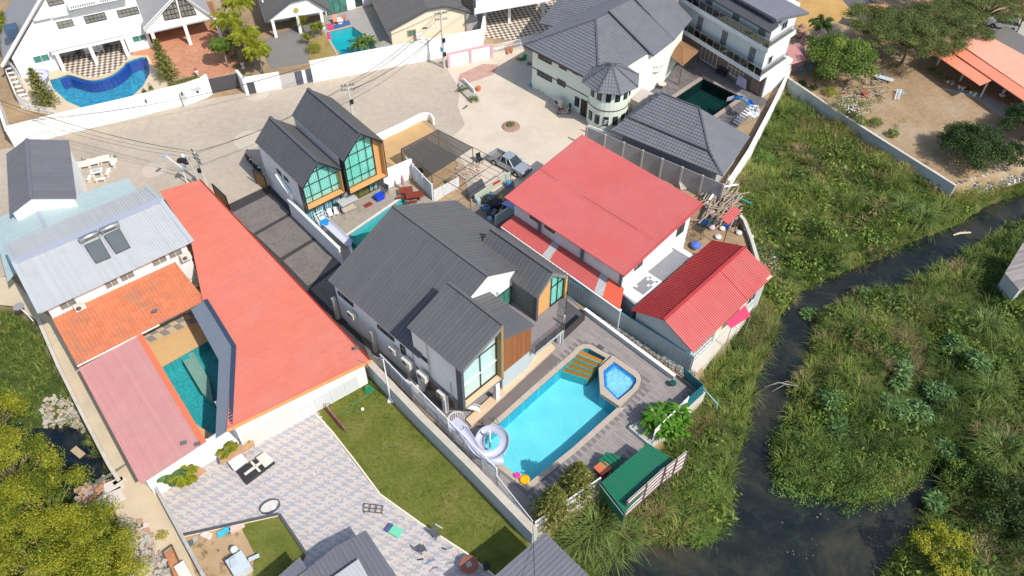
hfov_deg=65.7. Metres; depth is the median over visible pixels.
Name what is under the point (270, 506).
oval basin
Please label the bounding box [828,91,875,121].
plumeria tree
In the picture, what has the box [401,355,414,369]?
air conditioner
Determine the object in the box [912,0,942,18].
brick path
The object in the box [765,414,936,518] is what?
creeper mat
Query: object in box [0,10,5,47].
garden tree
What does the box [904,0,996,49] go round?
spreading tree
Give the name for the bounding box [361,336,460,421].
alley floor
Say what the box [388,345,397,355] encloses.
air conditioner
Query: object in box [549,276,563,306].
window
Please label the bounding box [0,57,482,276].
street
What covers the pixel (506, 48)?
terracotta jar
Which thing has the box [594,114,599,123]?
window
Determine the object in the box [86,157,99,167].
stone bench
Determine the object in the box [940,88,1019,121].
porch floor
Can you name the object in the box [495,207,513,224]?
yard beam wall
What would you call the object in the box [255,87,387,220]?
twin gabled house
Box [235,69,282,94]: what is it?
gate pier wall
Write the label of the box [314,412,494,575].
lawn kerb
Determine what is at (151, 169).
street patch
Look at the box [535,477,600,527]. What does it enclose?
bank bar fence
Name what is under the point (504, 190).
yard floor
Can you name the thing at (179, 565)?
concrete block
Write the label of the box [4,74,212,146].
street wall
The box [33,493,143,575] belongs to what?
feathery tree
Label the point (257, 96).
street patch
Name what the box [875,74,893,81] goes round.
tin sheet
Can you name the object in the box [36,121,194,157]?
overhead cable
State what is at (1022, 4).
teal flowered tree
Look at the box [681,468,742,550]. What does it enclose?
bright grass
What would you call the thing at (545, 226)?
window
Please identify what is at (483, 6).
white carport house
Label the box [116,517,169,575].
rubble heap
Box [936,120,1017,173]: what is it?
dense tree
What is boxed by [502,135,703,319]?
red roofed building
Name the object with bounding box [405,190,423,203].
picnic table
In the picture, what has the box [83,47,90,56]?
chair
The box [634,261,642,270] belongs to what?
window
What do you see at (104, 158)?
stone bench
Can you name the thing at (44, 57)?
window
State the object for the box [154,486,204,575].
plot wall
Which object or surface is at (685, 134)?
hip roofed hall
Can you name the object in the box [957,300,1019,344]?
reed clump
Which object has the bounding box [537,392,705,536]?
bank wall
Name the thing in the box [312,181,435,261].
terrace
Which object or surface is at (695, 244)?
sack
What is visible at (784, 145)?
withered cannas
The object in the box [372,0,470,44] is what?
cream bungalow
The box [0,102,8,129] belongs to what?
corner wall
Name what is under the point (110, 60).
checkered terrace
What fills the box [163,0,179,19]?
window
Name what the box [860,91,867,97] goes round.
rusty box
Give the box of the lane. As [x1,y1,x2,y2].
[843,0,902,36]
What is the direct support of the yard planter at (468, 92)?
on the concrete yard at (545, 133)
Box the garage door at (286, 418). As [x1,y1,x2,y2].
[241,405,298,447]
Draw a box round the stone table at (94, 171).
[90,167,102,177]
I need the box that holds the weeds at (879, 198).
[793,161,891,234]
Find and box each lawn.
[317,377,529,574]
[795,0,850,30]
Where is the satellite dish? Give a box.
[13,302,32,320]
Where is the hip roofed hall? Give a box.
[611,91,749,181]
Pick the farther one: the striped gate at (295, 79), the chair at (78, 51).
the chair at (78, 51)
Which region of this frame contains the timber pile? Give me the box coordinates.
[694,175,749,227]
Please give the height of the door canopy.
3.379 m
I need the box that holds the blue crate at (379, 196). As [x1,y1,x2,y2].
[374,191,384,201]
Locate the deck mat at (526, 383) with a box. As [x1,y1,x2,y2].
[474,354,559,426]
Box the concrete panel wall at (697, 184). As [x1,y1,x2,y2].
[585,126,724,204]
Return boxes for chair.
[75,49,81,56]
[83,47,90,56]
[92,45,98,52]
[97,44,104,53]
[326,208,333,217]
[332,14,337,22]
[333,206,338,214]
[381,183,388,195]
[416,544,426,554]
[430,526,439,538]
[476,152,482,163]
[999,89,1005,96]
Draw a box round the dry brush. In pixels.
[871,299,944,345]
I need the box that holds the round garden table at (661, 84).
[658,81,665,88]
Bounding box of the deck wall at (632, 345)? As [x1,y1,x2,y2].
[584,308,675,379]
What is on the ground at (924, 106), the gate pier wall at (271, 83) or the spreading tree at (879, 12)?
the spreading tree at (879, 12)
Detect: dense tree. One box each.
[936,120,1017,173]
[996,102,1023,139]
[996,139,1023,166]
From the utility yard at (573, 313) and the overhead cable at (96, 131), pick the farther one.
the overhead cable at (96, 131)
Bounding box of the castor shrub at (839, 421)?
[822,410,849,439]
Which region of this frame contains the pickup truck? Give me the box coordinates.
[487,148,531,177]
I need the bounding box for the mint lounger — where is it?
[384,523,402,538]
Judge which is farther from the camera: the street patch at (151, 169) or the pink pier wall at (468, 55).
the pink pier wall at (468, 55)
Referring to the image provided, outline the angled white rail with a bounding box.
[24,104,55,113]
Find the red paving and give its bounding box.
[458,64,497,82]
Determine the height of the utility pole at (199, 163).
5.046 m
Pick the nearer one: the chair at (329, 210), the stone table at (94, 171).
the chair at (329, 210)
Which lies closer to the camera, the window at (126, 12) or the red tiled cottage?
the red tiled cottage
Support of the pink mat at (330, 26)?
on the blue rug at (343, 24)
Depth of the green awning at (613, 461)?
64.32 m
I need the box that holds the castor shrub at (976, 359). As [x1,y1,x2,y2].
[964,348,993,378]
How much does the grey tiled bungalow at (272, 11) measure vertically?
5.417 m
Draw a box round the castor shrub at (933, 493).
[919,487,952,517]
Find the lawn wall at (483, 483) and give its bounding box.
[367,360,537,543]
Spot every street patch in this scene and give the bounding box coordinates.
[142,162,166,177]
[233,131,260,149]
[246,91,268,101]
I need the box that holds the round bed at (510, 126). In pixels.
[502,121,519,131]
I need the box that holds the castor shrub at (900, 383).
[886,373,913,393]
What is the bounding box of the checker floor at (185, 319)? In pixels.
[142,310,196,342]
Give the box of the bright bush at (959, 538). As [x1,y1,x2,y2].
[908,518,977,575]
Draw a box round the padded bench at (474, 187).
[466,178,485,200]
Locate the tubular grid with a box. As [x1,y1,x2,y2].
[363,503,383,512]
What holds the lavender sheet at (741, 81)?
on the terrace tiles at (688, 76)
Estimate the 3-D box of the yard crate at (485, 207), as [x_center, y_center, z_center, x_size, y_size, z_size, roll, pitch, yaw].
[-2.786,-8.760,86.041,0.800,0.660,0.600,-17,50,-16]
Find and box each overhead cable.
[0,100,195,153]
[33,12,440,120]
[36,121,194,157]
[198,84,346,152]
[348,15,435,84]
[349,30,441,90]
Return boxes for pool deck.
[443,296,696,524]
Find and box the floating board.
[70,446,84,458]
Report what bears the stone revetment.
on the ground at (924, 106)
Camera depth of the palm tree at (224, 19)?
103.47 m
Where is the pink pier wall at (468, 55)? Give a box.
[447,43,492,67]
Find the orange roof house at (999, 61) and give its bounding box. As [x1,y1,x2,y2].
[934,27,1023,103]
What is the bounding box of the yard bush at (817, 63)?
[809,57,825,68]
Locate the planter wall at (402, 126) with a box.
[376,113,434,139]
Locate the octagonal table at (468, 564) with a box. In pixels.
[459,554,478,574]
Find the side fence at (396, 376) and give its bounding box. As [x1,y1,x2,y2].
[380,354,412,399]
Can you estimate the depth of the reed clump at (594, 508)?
62.15 m
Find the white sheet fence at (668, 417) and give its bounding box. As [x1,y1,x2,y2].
[652,396,688,439]
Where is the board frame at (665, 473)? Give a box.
[623,450,688,522]
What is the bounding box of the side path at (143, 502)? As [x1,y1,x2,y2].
[0,277,194,575]
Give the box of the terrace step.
[466,343,554,426]
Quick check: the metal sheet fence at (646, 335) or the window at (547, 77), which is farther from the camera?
the window at (547, 77)
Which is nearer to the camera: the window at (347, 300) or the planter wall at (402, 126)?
the window at (347, 300)
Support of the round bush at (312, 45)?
on the garden bed at (326, 50)
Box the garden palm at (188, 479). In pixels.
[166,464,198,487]
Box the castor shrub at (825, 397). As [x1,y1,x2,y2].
[815,387,845,411]
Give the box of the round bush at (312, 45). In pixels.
[305,41,320,53]
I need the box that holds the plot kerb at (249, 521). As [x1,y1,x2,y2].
[183,513,306,554]
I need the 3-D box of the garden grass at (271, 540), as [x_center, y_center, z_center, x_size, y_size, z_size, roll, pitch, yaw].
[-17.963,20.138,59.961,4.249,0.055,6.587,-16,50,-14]
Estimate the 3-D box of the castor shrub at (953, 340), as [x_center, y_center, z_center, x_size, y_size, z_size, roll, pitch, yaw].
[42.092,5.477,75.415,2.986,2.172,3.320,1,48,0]
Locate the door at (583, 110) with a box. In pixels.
[580,99,587,116]
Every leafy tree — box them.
[804,34,823,62]
[805,30,880,79]
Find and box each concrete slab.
[95,487,125,508]
[103,477,124,493]
[137,522,148,533]
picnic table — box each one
[396,186,412,198]
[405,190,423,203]
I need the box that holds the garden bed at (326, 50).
[308,32,339,59]
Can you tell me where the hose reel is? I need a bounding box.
[670,380,676,385]
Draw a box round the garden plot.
[185,516,297,575]
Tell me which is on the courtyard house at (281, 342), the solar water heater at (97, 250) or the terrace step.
the solar water heater at (97, 250)
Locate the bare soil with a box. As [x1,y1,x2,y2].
[383,121,433,164]
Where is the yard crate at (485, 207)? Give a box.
[482,204,489,211]
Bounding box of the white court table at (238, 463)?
[228,454,247,472]
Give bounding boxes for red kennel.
[593,462,611,479]
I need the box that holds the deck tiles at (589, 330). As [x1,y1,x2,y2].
[347,295,693,525]
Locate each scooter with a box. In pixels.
[245,154,251,164]
[252,163,261,173]
[557,106,570,113]
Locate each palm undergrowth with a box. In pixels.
[219,47,232,54]
[222,27,233,36]
[233,42,245,49]
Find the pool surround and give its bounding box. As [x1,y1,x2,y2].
[322,5,401,47]
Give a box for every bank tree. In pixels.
[940,442,1014,508]
[974,462,1023,538]
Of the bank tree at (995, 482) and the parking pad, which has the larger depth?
the parking pad
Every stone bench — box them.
[76,160,89,169]
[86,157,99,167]
[97,155,110,164]
[110,155,117,167]
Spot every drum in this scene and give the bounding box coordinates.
[230,546,238,554]
[505,180,510,187]
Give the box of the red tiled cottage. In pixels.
[631,240,772,361]
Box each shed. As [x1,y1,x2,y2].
[279,557,306,575]
[299,530,395,575]
[599,443,672,531]
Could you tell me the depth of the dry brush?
76.64 m
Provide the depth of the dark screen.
74.37 m
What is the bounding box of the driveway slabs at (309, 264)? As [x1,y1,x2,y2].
[232,194,340,316]
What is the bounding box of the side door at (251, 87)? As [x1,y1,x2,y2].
[247,82,256,93]
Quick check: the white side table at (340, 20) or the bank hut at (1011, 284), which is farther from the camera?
the white side table at (340, 20)
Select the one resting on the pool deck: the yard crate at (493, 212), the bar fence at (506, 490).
the bar fence at (506, 490)
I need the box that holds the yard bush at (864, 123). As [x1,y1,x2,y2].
[851,114,868,126]
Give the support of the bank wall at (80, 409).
on the ground at (924, 106)
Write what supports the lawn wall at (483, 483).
on the ground at (924, 106)
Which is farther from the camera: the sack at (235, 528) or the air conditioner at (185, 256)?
the air conditioner at (185, 256)
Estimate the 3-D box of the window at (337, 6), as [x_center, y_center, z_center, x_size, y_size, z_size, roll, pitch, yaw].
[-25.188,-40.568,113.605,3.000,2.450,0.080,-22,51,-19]
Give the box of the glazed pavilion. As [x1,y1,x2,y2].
[324,0,371,14]
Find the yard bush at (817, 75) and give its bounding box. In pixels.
[811,71,825,81]
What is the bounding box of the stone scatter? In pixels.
[455,163,480,179]
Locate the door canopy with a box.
[721,206,740,241]
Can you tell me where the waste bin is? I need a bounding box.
[483,562,489,570]
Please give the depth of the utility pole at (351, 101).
94.06 m
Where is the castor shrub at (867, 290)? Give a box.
[852,285,873,304]
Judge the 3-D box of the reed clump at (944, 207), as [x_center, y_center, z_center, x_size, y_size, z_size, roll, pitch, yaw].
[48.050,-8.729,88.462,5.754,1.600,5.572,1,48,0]
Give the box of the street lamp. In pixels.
[161,153,187,182]
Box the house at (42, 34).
[0,0,222,77]
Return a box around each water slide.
[314,210,352,246]
[447,401,508,465]
[726,95,759,125]
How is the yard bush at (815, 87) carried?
on the ground at (924, 106)
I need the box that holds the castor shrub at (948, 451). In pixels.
[931,433,962,467]
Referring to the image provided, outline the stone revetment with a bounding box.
[955,164,1023,198]
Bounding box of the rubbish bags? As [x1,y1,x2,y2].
[177,154,189,164]
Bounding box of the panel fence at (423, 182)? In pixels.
[405,156,433,200]
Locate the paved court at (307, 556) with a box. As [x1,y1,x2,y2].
[164,415,491,575]
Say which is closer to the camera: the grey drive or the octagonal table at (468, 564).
the octagonal table at (468, 564)
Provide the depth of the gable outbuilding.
55.18 m
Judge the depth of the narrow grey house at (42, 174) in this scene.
81.01 m
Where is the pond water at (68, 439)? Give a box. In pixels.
[0,422,107,513]
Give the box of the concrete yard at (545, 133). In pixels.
[447,32,628,198]
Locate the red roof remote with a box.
[859,3,887,34]
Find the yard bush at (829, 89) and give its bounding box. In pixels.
[824,86,836,96]
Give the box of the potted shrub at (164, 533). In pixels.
[155,530,168,539]
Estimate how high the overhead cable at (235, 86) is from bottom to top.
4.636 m
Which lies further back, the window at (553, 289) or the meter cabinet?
the meter cabinet
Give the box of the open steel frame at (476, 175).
[431,147,510,208]
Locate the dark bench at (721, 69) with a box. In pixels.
[715,65,728,76]
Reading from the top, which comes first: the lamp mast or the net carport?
the net carport
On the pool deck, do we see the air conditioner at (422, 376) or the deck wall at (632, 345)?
the deck wall at (632, 345)
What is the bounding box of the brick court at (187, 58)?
[131,23,239,78]
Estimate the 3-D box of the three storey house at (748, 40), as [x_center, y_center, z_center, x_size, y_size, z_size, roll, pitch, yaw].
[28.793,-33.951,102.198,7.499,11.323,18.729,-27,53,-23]
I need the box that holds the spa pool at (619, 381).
[597,356,640,407]
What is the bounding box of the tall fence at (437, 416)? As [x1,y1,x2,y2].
[410,381,497,484]
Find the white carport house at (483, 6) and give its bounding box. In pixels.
[474,0,550,29]
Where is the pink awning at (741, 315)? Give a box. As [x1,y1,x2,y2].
[725,305,750,345]
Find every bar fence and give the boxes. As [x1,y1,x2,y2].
[497,476,532,522]
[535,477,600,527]
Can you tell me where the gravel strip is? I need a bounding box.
[589,309,696,377]
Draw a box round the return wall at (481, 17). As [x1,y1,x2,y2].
[473,0,485,44]
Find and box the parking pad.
[988,18,1023,35]
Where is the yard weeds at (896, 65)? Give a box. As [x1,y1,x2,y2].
[813,51,941,170]
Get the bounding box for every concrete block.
[174,561,185,569]
[176,565,187,574]
[179,569,189,575]
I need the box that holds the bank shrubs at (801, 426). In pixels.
[579,96,1023,575]
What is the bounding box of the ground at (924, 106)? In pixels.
[0,0,1023,575]
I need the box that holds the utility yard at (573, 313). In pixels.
[564,301,582,330]
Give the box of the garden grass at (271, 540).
[242,517,304,575]
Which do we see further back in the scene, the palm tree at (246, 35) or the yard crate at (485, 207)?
the palm tree at (246, 35)
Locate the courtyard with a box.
[141,321,211,438]
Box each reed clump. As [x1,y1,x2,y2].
[550,510,624,573]
[555,495,643,563]
[576,531,646,575]
[593,508,660,563]
[881,187,931,221]
[895,194,952,243]
[919,195,964,223]
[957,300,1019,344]
[957,420,1023,474]
[961,367,1023,417]
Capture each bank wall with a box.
[36,318,120,481]
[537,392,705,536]
[786,76,956,197]
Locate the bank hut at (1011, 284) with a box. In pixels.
[997,243,1023,301]
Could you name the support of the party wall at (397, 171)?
on the terrace at (355, 217)
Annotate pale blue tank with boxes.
[225,550,259,575]
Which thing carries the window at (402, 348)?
in the pool villa at (458, 303)
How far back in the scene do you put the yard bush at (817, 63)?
104.78 m
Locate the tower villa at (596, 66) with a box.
[522,0,692,131]
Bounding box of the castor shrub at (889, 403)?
[877,391,905,416]
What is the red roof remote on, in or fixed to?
on the ground at (924, 106)
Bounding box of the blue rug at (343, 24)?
[327,20,350,29]
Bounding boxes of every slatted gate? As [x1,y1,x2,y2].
[211,183,230,210]
[252,169,268,190]
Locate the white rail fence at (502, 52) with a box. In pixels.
[493,35,534,56]
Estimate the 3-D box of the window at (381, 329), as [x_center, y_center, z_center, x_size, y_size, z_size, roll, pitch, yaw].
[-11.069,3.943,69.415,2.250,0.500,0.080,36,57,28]
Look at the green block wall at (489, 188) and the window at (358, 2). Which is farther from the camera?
the window at (358, 2)
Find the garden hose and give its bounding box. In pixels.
[343,377,373,412]
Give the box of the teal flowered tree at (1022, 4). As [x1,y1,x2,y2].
[1016,0,1023,32]
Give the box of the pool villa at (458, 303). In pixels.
[328,200,569,412]
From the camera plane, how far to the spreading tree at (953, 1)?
108.63 m
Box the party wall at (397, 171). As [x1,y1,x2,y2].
[383,158,411,187]
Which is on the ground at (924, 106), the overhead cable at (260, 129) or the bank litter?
the bank litter
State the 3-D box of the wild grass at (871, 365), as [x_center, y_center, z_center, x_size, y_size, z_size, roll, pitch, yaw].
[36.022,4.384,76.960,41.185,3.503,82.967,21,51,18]
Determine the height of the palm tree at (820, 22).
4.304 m
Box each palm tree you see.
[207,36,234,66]
[208,8,246,52]
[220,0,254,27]
[227,25,261,66]
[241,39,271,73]
[808,14,834,35]
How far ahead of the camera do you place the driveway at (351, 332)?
80.49 m
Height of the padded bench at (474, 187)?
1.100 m
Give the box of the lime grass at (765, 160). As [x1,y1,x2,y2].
[747,146,786,207]
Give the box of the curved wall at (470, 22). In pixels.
[466,13,481,30]
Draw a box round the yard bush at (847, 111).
[842,108,856,120]
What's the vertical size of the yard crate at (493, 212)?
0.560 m
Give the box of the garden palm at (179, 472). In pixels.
[156,468,186,486]
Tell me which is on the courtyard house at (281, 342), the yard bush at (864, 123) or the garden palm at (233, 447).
the garden palm at (233, 447)
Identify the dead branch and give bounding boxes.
[766,381,797,391]
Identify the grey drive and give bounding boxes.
[258,20,350,68]
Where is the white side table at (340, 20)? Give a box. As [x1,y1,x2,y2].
[337,17,342,23]
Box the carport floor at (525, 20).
[485,1,555,39]
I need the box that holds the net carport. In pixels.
[401,129,473,182]
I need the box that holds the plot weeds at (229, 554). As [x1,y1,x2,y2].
[184,531,302,575]
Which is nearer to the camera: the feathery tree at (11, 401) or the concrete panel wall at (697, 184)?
the feathery tree at (11, 401)
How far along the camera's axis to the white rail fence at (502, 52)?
106.86 m
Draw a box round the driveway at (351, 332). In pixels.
[229,185,444,422]
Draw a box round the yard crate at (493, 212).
[487,208,498,218]
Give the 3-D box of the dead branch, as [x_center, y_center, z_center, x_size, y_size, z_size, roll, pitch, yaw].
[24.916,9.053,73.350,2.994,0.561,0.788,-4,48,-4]
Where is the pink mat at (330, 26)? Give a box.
[326,23,333,29]
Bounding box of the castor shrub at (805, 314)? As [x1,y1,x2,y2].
[798,306,824,321]
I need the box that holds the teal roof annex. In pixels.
[0,178,136,281]
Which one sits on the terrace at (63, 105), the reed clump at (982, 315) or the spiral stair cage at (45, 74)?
the spiral stair cage at (45, 74)
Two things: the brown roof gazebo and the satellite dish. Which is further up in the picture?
the brown roof gazebo
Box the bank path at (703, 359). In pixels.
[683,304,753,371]
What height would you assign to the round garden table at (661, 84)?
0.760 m
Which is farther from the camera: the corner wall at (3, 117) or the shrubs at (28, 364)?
the corner wall at (3, 117)
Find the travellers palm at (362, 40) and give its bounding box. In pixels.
[347,33,378,51]
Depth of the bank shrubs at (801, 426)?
72.61 m
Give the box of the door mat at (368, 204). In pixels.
[363,202,372,207]
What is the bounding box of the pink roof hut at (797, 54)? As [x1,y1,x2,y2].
[786,42,806,72]
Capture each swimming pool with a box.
[50,55,152,107]
[162,341,218,434]
[324,25,374,54]
[346,198,407,252]
[484,344,623,490]
[672,75,744,116]
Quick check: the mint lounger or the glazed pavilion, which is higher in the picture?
the glazed pavilion
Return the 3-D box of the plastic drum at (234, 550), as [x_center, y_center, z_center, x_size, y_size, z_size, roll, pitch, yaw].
[-20.936,19.780,59.760,0.560,0.700,0.546,1,48,0]
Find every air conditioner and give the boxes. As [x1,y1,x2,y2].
[72,300,86,312]
[179,251,191,261]
[347,309,356,320]
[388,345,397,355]
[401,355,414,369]
[406,378,419,392]
[416,369,429,383]
[436,389,445,400]
[554,96,564,107]
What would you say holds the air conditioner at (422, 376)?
attached to the pool villa at (458, 303)
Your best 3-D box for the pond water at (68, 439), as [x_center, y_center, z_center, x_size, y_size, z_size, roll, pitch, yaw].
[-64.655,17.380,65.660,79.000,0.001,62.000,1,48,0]
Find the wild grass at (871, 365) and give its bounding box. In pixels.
[554,91,1023,575]
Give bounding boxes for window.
[32,53,50,63]
[47,0,64,6]
[56,19,74,28]
[58,298,76,310]
[83,12,106,23]
[104,278,119,289]
[117,6,139,17]
[119,270,135,282]
[131,34,147,42]
[151,255,167,267]
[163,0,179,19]
[168,248,182,259]
[178,0,196,16]
[304,163,339,203]
[304,195,340,220]
[327,0,347,14]
[337,290,353,306]
[345,135,376,187]
[347,186,369,197]
[355,0,362,6]
[369,182,378,191]
[377,324,394,341]
[400,344,406,356]
[407,29,415,36]
[464,337,496,399]
[537,69,551,82]
[538,54,551,64]
[544,224,554,233]
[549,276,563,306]
[557,78,565,87]
[574,96,579,106]
[588,110,591,120]
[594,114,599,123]
[597,94,601,100]
[603,117,608,125]
[606,94,610,102]
[612,116,617,125]
[615,95,620,101]
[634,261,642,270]
[676,222,685,236]
[692,334,713,357]
[700,46,717,67]
[713,2,731,16]
[727,62,743,77]
[739,18,758,34]
[746,292,756,306]
[766,54,773,65]
[780,19,788,31]
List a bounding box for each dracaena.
[294,14,309,31]
[298,32,314,43]
[306,21,321,37]
[316,19,326,34]
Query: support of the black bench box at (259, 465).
on the herringbone pavers
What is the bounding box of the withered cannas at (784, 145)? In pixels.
[773,137,804,159]
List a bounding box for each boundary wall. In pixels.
[501,226,621,327]
[727,68,791,191]
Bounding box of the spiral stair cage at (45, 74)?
[5,61,52,110]
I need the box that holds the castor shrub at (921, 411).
[894,395,935,427]
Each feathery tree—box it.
[0,387,36,445]
[0,425,66,511]
[0,457,55,565]
[0,464,94,575]
[0,506,110,575]
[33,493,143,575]
[63,537,153,575]
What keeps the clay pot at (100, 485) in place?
on the junk heap at (85, 494)
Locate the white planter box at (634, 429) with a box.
[628,420,657,445]
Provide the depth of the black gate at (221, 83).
100.38 m
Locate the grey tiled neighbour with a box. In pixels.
[538,0,607,27]
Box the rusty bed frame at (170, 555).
[162,545,179,575]
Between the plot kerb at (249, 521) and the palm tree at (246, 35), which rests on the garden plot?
the plot kerb at (249, 521)
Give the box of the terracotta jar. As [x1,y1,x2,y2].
[504,45,508,54]
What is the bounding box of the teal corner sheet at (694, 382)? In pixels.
[684,368,703,405]
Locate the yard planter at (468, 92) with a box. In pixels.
[459,78,479,105]
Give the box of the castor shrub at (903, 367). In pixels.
[889,348,916,378]
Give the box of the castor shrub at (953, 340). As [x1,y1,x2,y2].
[936,332,971,358]
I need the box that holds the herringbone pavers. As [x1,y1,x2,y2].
[162,412,490,575]
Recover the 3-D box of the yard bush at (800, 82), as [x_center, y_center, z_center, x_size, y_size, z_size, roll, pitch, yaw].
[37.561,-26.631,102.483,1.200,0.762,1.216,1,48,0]
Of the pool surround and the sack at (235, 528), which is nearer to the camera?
the sack at (235, 528)
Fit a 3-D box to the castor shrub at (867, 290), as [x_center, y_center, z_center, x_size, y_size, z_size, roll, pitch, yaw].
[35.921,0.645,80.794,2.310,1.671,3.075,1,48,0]
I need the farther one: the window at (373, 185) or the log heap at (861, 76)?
the log heap at (861, 76)
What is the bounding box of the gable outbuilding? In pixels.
[495,533,588,575]
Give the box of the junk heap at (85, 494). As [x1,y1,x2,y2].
[73,475,112,510]
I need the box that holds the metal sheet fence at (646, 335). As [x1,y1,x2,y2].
[566,279,693,371]
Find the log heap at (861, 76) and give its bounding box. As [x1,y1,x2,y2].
[840,65,887,99]
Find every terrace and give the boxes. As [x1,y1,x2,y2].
[12,55,168,114]
[60,42,132,77]
[149,323,207,366]
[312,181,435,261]
[650,56,768,127]
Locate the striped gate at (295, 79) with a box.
[279,68,312,87]
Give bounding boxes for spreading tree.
[840,1,932,52]
[858,6,972,63]
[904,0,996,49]
[934,0,989,7]
[952,0,1023,27]
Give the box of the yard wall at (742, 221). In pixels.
[727,203,759,260]
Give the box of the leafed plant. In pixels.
[638,400,694,441]
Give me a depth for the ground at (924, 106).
86.83 m
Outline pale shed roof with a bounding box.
[335,559,366,575]
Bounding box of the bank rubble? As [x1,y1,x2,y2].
[39,394,85,433]
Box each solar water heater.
[78,230,110,263]
[98,221,130,253]
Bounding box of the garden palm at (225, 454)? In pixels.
[216,447,229,459]
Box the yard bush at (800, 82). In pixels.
[798,79,806,85]
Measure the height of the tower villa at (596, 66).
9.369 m
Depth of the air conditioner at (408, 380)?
69.35 m
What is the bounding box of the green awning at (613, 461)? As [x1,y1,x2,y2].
[598,452,625,472]
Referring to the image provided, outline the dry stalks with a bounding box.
[568,113,1023,575]
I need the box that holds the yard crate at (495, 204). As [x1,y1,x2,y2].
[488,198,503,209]
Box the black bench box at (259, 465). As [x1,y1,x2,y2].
[238,452,274,484]
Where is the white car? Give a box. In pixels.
[987,16,1019,30]
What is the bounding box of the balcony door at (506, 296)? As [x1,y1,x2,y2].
[497,286,511,304]
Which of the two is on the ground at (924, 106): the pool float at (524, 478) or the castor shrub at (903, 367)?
the castor shrub at (903, 367)
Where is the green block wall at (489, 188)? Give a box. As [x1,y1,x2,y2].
[474,172,509,201]
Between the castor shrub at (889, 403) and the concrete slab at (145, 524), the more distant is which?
the castor shrub at (889, 403)
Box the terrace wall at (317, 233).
[287,198,342,263]
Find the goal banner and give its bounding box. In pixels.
[325,403,353,432]
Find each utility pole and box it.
[186,148,208,187]
[341,83,354,114]
[434,10,446,68]
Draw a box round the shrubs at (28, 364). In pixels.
[0,311,50,433]
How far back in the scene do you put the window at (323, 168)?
82.00 m
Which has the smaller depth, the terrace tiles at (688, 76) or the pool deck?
the pool deck
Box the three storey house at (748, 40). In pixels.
[678,0,808,97]
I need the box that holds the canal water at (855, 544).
[596,194,1023,575]
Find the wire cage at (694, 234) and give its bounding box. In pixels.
[686,229,703,240]
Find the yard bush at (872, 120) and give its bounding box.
[868,116,883,127]
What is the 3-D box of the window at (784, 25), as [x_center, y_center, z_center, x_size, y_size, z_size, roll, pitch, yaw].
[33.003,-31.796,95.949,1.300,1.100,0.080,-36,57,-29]
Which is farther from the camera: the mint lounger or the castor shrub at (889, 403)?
the castor shrub at (889, 403)
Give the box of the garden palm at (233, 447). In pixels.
[224,440,238,452]
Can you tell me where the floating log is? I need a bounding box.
[953,230,970,235]
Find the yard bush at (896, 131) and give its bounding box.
[886,127,899,137]
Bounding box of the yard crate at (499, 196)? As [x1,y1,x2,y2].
[494,193,502,198]
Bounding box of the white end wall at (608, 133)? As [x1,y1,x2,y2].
[587,125,621,140]
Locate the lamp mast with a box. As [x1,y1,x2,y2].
[374,356,393,402]
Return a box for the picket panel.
[434,177,458,200]
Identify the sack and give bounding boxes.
[200,531,212,539]
[217,526,230,537]
[228,520,244,533]
[690,241,701,248]
[708,224,714,229]
[730,219,738,225]
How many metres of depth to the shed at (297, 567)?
56.16 m
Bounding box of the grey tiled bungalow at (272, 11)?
[258,0,331,37]
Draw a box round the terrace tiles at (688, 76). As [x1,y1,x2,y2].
[655,56,753,119]
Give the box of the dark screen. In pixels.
[564,312,584,338]
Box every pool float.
[514,472,520,477]
[520,474,529,483]
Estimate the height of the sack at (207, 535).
0.250 m
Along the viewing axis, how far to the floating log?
87.63 m
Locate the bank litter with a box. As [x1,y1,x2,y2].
[752,219,784,302]
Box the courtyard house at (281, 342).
[3,179,370,494]
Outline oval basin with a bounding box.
[260,498,279,514]
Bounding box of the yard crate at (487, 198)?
[483,194,496,203]
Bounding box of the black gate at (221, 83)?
[208,73,240,92]
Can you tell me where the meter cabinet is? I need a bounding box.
[179,92,188,106]
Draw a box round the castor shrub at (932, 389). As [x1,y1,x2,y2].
[922,379,956,404]
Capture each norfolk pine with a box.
[27,67,60,109]
[152,38,179,84]
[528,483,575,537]
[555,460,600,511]
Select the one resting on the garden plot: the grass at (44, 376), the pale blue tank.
the pale blue tank
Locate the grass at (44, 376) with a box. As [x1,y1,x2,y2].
[0,309,120,575]
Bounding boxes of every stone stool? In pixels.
[86,174,93,181]
[95,177,105,182]
[105,168,110,176]
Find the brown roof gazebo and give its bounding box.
[671,40,699,84]
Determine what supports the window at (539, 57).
in the tower villa at (596, 66)
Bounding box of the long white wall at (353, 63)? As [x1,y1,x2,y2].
[309,29,482,81]
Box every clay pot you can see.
[88,495,96,501]
[94,487,101,493]
[97,483,103,488]
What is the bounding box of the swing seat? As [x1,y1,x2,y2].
[337,194,360,218]
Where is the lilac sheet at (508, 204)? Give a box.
[501,200,514,209]
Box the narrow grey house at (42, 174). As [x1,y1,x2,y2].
[6,138,85,220]
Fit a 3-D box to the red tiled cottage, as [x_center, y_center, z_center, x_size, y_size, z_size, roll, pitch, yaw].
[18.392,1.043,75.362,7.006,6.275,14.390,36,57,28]
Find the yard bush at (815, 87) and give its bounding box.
[809,84,818,90]
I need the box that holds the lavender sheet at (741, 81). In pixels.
[736,75,746,89]
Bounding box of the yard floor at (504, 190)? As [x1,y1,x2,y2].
[471,179,514,227]

